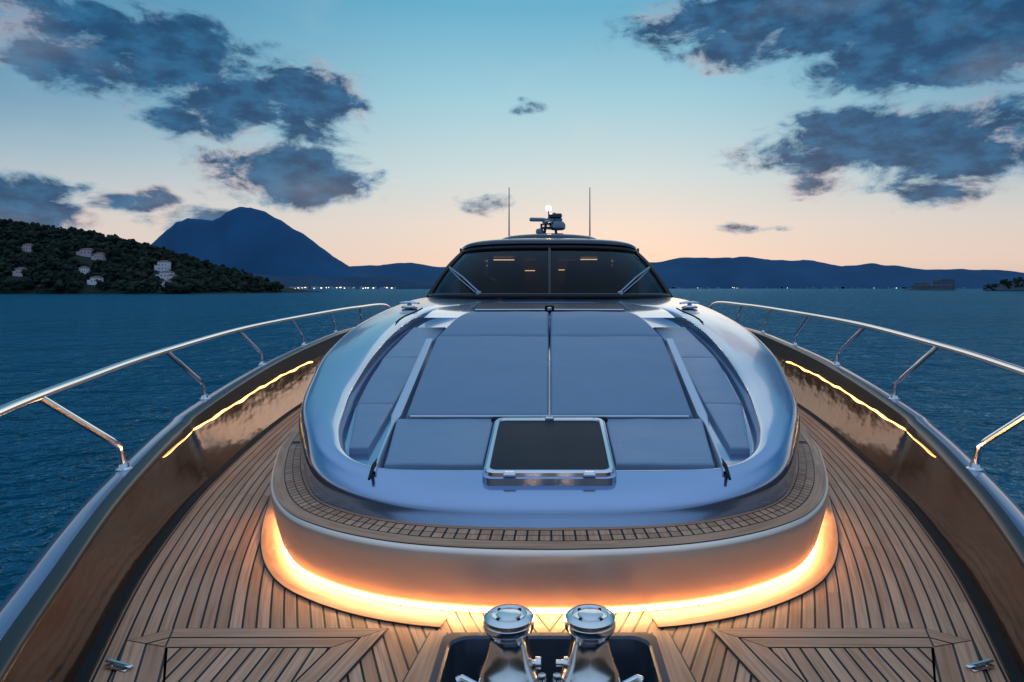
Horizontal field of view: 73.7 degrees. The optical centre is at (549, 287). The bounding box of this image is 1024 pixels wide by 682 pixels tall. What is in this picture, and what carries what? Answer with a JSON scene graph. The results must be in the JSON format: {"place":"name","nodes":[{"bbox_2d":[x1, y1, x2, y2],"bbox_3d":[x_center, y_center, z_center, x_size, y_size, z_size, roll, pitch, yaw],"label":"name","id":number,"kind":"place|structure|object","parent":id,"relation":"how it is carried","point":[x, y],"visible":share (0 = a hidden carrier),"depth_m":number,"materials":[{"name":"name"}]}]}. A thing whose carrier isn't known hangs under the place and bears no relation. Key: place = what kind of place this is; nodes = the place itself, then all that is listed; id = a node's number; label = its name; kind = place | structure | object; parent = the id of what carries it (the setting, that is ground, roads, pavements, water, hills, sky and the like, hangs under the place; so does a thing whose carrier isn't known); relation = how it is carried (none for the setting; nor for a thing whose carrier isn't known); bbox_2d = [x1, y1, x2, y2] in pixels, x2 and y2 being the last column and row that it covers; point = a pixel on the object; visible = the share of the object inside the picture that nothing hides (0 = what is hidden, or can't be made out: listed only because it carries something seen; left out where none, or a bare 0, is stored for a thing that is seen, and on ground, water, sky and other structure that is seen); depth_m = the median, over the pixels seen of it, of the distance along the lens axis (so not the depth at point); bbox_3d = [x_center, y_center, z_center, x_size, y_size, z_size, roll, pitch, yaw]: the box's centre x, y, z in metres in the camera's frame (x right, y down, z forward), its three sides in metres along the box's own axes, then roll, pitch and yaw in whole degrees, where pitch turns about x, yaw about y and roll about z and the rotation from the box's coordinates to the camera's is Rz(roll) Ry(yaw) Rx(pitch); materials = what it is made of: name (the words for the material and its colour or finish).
{"place":"outdoors","nodes":[
{"label":"outdoors","id":0,"kind":"place"},
{"bbox_2d":[0,226,320,293],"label":"headland hill","id":1,"kind":"structure","parent":0,"point":[89,289],"depth_m":447.80,"materials":[{"name":"green plant"}]},
{"bbox_2d":[13,267,26,276],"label":"hillside villa","id":2,"kind":"object","parent":1,"relation":"on","point":[17,271],"visible":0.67,"depth_m":450.00,"materials":[{"name":"paint"}]},
{"bbox_2d":[22,244,33,251],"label":"hillside villa","id":3,"kind":"object","parent":1,"relation":"on","point":[26,248],"visible":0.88,"depth_m":488.00,"materials":[{"name":"paint"}]},
{"bbox_2d":[79,266,89,273],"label":"hillside villa","id":4,"kind":"object","parent":1,"relation":"on","point":[84,269],"visible":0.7,"depth_m":460.02,"materials":[{"name":"paint"}]},
{"bbox_2d":[76,248,93,256],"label":"hillside villa","id":5,"kind":"object","parent":1,"relation":"on","point":[85,252],"visible":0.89,"depth_m":493.50,"materials":[{"name":"paint"}]},
{"bbox_2d":[87,276,103,284],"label":"hillside villa","id":6,"kind":"object","parent":1,"relation":"on","point":[91,281],"visible":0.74,"depth_m":444.00,"materials":[{"name":"paint"}]},
{"bbox_2d":[91,252,106,260],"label":"hillside villa","id":7,"kind":"object","parent":1,"relation":"on","point":[100,255],"visible":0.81,"depth_m":489.64,"materials":[{"name":"paint"}]},
{"bbox_2d":[0,218,283,292],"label":"forest trees","id":8,"kind":"object","parent":1,"relation":"on","point":[193,273],"visible":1,"depth_m":482.62,"materials":[{"name":"green plant"}]},
{"bbox_2d":[154,260,170,270],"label":"hillside villa","id":9,"kind":"object","parent":1,"relation":"on","point":[163,265],"visible":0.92,"depth_m":491.50,"materials":[{"name":"paint"}]},
{"bbox_2d":[155,271,174,278],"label":"hillside villa","id":10,"kind":"object","parent":1,"relation":"on","point":[162,274],"visible":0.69,"depth_m":475.50,"materials":[{"name":"paint"}]},
{"bbox_2d":[164,274,177,280],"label":"hillside villa","id":11,"kind":"object","parent":1,"relation":"on","point":[169,276],"visible":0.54,"depth_m":469.50,"materials":[{"name":"paint"}]},
{"bbox_2d":[151,207,371,278],"bbox_3d":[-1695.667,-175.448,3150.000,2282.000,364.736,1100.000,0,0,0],"label":"mountain","id":12,"kind":"structure","parent":0,"point":[253,241],"depth_m":2822.52,"materials":[{"name":"blue stone"}]},
{"bbox_2d":[287,286,395,288],"bbox_3d":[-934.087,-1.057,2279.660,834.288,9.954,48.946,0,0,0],"label":"shoreline town","id":13,"kind":"object","parent":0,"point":[326,287],"visible":0.3,"depth_m":2268.58,"materials":[{"name":"beige"}]},
{"bbox_2d":[253,274,433,288],"bbox_3d":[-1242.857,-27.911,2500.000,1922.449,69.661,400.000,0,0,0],"label":"foothills","id":14,"kind":"structure","parent":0,"point":[357,282],"depth_m":2377.08,"materials":[{"name":"blue"}]},
{"bbox_2d":[0,289,1023,603],"bbox_3d":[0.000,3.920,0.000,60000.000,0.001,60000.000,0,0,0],"label":"sea water","id":15,"kind":"structure","parent":0,"point":[56,469],"depth_m":39.59,"materials":[{"name":"blue liquid"}]},
{"bbox_2d":[0,234,1023,681],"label":"motor yacht","id":16,"kind":"object","parent":15,"relation":"on","point":[262,496],"visible":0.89,"depth_m":3.75,"materials":[{"name":"brown wood"}]},
{"bbox_2d":[104,658,133,671],"bbox_3d":[-1.830,1.605,2.900,0.150,0.030,0.045,0,0,20],"label":"mooring cleat","id":17,"kind":"object","parent":16,"relation":"on","point":[112,664],"visible":1,"depth_m":2.89,"materials":[{"name":"silver metal"}]},
{"bbox_2d":[0,303,390,472],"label":"guard rail","id":18,"kind":"object","parent":16,"relation":"on","point":[42,396],"visible":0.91,"depth_m":4.88,"materials":[{"name":"silver metal"}]},
{"bbox_2d":[111,628,389,681],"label":"deck locker lid","id":19,"kind":"object","parent":16,"relation":"on","point":[255,655],"visible":1,"depth_m":3.00,"materials":[{"name":"brown wood"}]},
{"bbox_2d":[349,327,445,453],"bbox_3d":[-1.418,0.784,6.375,0.409,0.603,4.064,0,0,-2],"label":"side seat cushion","id":20,"kind":"object","parent":16,"relation":"on","point":[377,402],"visible":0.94,"depth_m":5.66,"materials":[{"name":"fabric"}]},
{"bbox_2d":[399,301,419,308],"bbox_3d":[-1.930,0.230,9.400,0.220,0.099,0.238,0,0,-29],"label":"deck cleat","id":21,"kind":"object","parent":16,"relation":"on","point":[409,305],"visible":1,"depth_m":9.37,"materials":[{"name":"silver metal"}]},
{"bbox_2d":[385,419,492,469],"bbox_3d":[-0.723,1.015,4.355,0.675,0.217,0.770,0,0,0],"label":"front seat cushion","id":22,"kind":"object","parent":16,"relation":"on","point":[439,444],"visible":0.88,"depth_m":4.26,"materials":[{"name":"fabric"}]},
{"bbox_2d":[406,312,548,418],"bbox_3d":[-0.549,0.654,6.422,1.082,0.769,3.356,0,0,0],"label":"sun pad","id":23,"kind":"object","parent":16,"relation":"on","point":[484,365],"visible":0.96,"depth_m":5.59,"materials":[{"name":"fabric"}]},
{"bbox_2d":[455,604,540,681],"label":"anchor windlass","id":24,"kind":"object","parent":16,"relation":"on","point":[508,629],"visible":1,"depth_m":2.63,"materials":[{"name":"metal"}]},
{"bbox_2d":[508,188,509,235],"bbox_3d":[-0.900,-1.600,15.200,0.041,1.280,0.041,0,0,23],"label":"whip antenna","id":25,"kind":"object","parent":16,"relation":"on","point":[509,216],"visible":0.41,"depth_m":15.19,"materials":[{"name":"white plastic"}]},
{"bbox_2d":[529,206,565,233],"bbox_3d":[-0.045,-1.485,15.300,0.811,0.710,0.500,0,0,0],"label":"radar mast","id":26,"kind":"object","parent":16,"relation":"on","point":[554,222],"visible":0.94,"depth_m":15.24,"materials":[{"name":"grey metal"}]},
{"bbox_2d":[482,416,616,485],"bbox_3d":[0.000,1.012,4.228,0.800,0.287,0.995,0,0,0],"label":"foredeck hatch","id":27,"kind":"object","parent":16,"relation":"on","point":[549,451],"visible":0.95,"depth_m":4.03,"materials":[{"name":"black glass"}]},
{"bbox_2d":[539,672,559,681],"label":"chain stopper","id":28,"kind":"object","parent":16,"relation":"on","point":[543,677],"visible":0.84,"depth_m":2.71,"materials":[{"name":"silver metal"}]},
{"bbox_2d":[589,187,590,235],"bbox_3d":[0.900,-1.600,15.200,0.041,1.280,0.041,0,0,-23],"label":"whip antenna","id":29,"kind":"object","parent":16,"relation":"on","point":[589,215],"visible":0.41,"depth_m":15.19,"materials":[{"name":"white plastic"}]},
{"bbox_2d":[556,604,642,681],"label":"anchor windlass","id":30,"kind":"object","parent":16,"relation":"on","point":[590,629],"visible":1,"depth_m":2.63,"materials":[{"name":"metal"}]},
{"bbox_2d":[550,311,692,418],"bbox_3d":[0.549,0.653,6.422,1.082,0.770,3.356,0,0,0],"label":"sun pad","id":31,"kind":"object","parent":16,"relation":"on","point":[614,365],"visible":0.97,"depth_m":5.59,"materials":[{"name":"fabric"}]},
{"bbox_2d":[606,419,713,469],"bbox_3d":[0.723,1.014,4.355,0.675,0.218,0.770,0,0,0],"label":"front seat cushion","id":32,"kind":"object","parent":16,"relation":"on","point":[659,444],"visible":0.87,"depth_m":4.26,"materials":[{"name":"fabric"}]},
{"bbox_2d":[679,301,698,308],"bbox_3d":[1.930,0.230,9.400,0.220,0.099,0.238,0,0,29],"label":"deck cleat","id":33,"kind":"object","parent":16,"relation":"on","point":[689,305],"visible":1,"depth_m":9.37,"materials":[{"name":"silver metal"}]},
{"bbox_2d":[653,327,749,453],"bbox_3d":[1.418,0.783,6.375,0.409,0.606,4.064,0,0,2],"label":"side seat cushion","id":34,"kind":"object","parent":16,"relation":"on","point":[721,402],"visible":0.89,"depth_m":5.67,"materials":[{"name":"fabric"}]},
{"bbox_2d":[709,628,987,681],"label":"deck locker lid","id":35,"kind":"object","parent":16,"relation":"on","point":[843,655],"visible":1,"depth_m":3.00,"materials":[{"name":"brown wood"}]},
{"bbox_2d":[709,301,1023,472],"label":"guard rail","id":36,"kind":"object","parent":16,"relation":"on","point":[974,464],"visible":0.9,"depth_m":6.32,"materials":[{"name":"silver metal"}]},
{"bbox_2d":[965,658,994,671],"bbox_3d":[1.830,1.605,2.900,0.150,0.030,0.045,0,0,-20],"label":"mooring cleat","id":37,"kind":"object","parent":16,"relation":"on","point":[986,664],"visible":1,"depth_m":2.89,"materials":[{"name":"silver metal"}]},
{"bbox_2d":[905,288,954,289],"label":"fortress islet","id":38,"kind":"object","parent":15,"relation":"in","point":[930,289],"visible":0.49,"depth_m":1183.20,"materials":[{"name":"grey stone"}]},
{"bbox_2d":[911,279,954,288],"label":"island fortress","id":39,"kind":"structure","parent":38,"relation":"on","point":[946,283],"depth_m":1189.00,"materials":[{"name":"stone"}]},
{"bbox_2d":[984,281,1023,290],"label":"wooded islet","id":40,"kind":"object","parent":15,"relation":"in","point":[1001,287],"visible":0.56,"depth_m":884.85,"materials":[{"name":"green plant"}]},
{"bbox_2d":[983,277,1023,289],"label":"islet trees","id":41,"kind":"object","parent":40,"relation":"on","point":[1007,283],"visible":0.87,"depth_m":897.13,"materials":[{"name":"green plant"}]},
{"bbox_2d":[0,0,1023,272],"label":"sky","id":42,"kind":"structure","parent":0,"point":[381,132],"materials":[{"name":"blue"}]},
{"bbox_2d":[350,257,1023,288],"bbox_3d":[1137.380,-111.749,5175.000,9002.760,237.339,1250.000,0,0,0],"label":"distant hills","id":43,"kind":"structure","parent":0,"point":[722,273],"depth_m":4766.83,"materials":[{"name":"blue"}]},
{"bbox_2d":[671,287,965,288],"bbox_3d":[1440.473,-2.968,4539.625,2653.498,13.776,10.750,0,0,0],"label":"shore village","id":44,"kind":"object","parent":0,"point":[807,288],"visible":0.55,"depth_m":4535.00,"materials":[{"name":"beige"}]}
]}

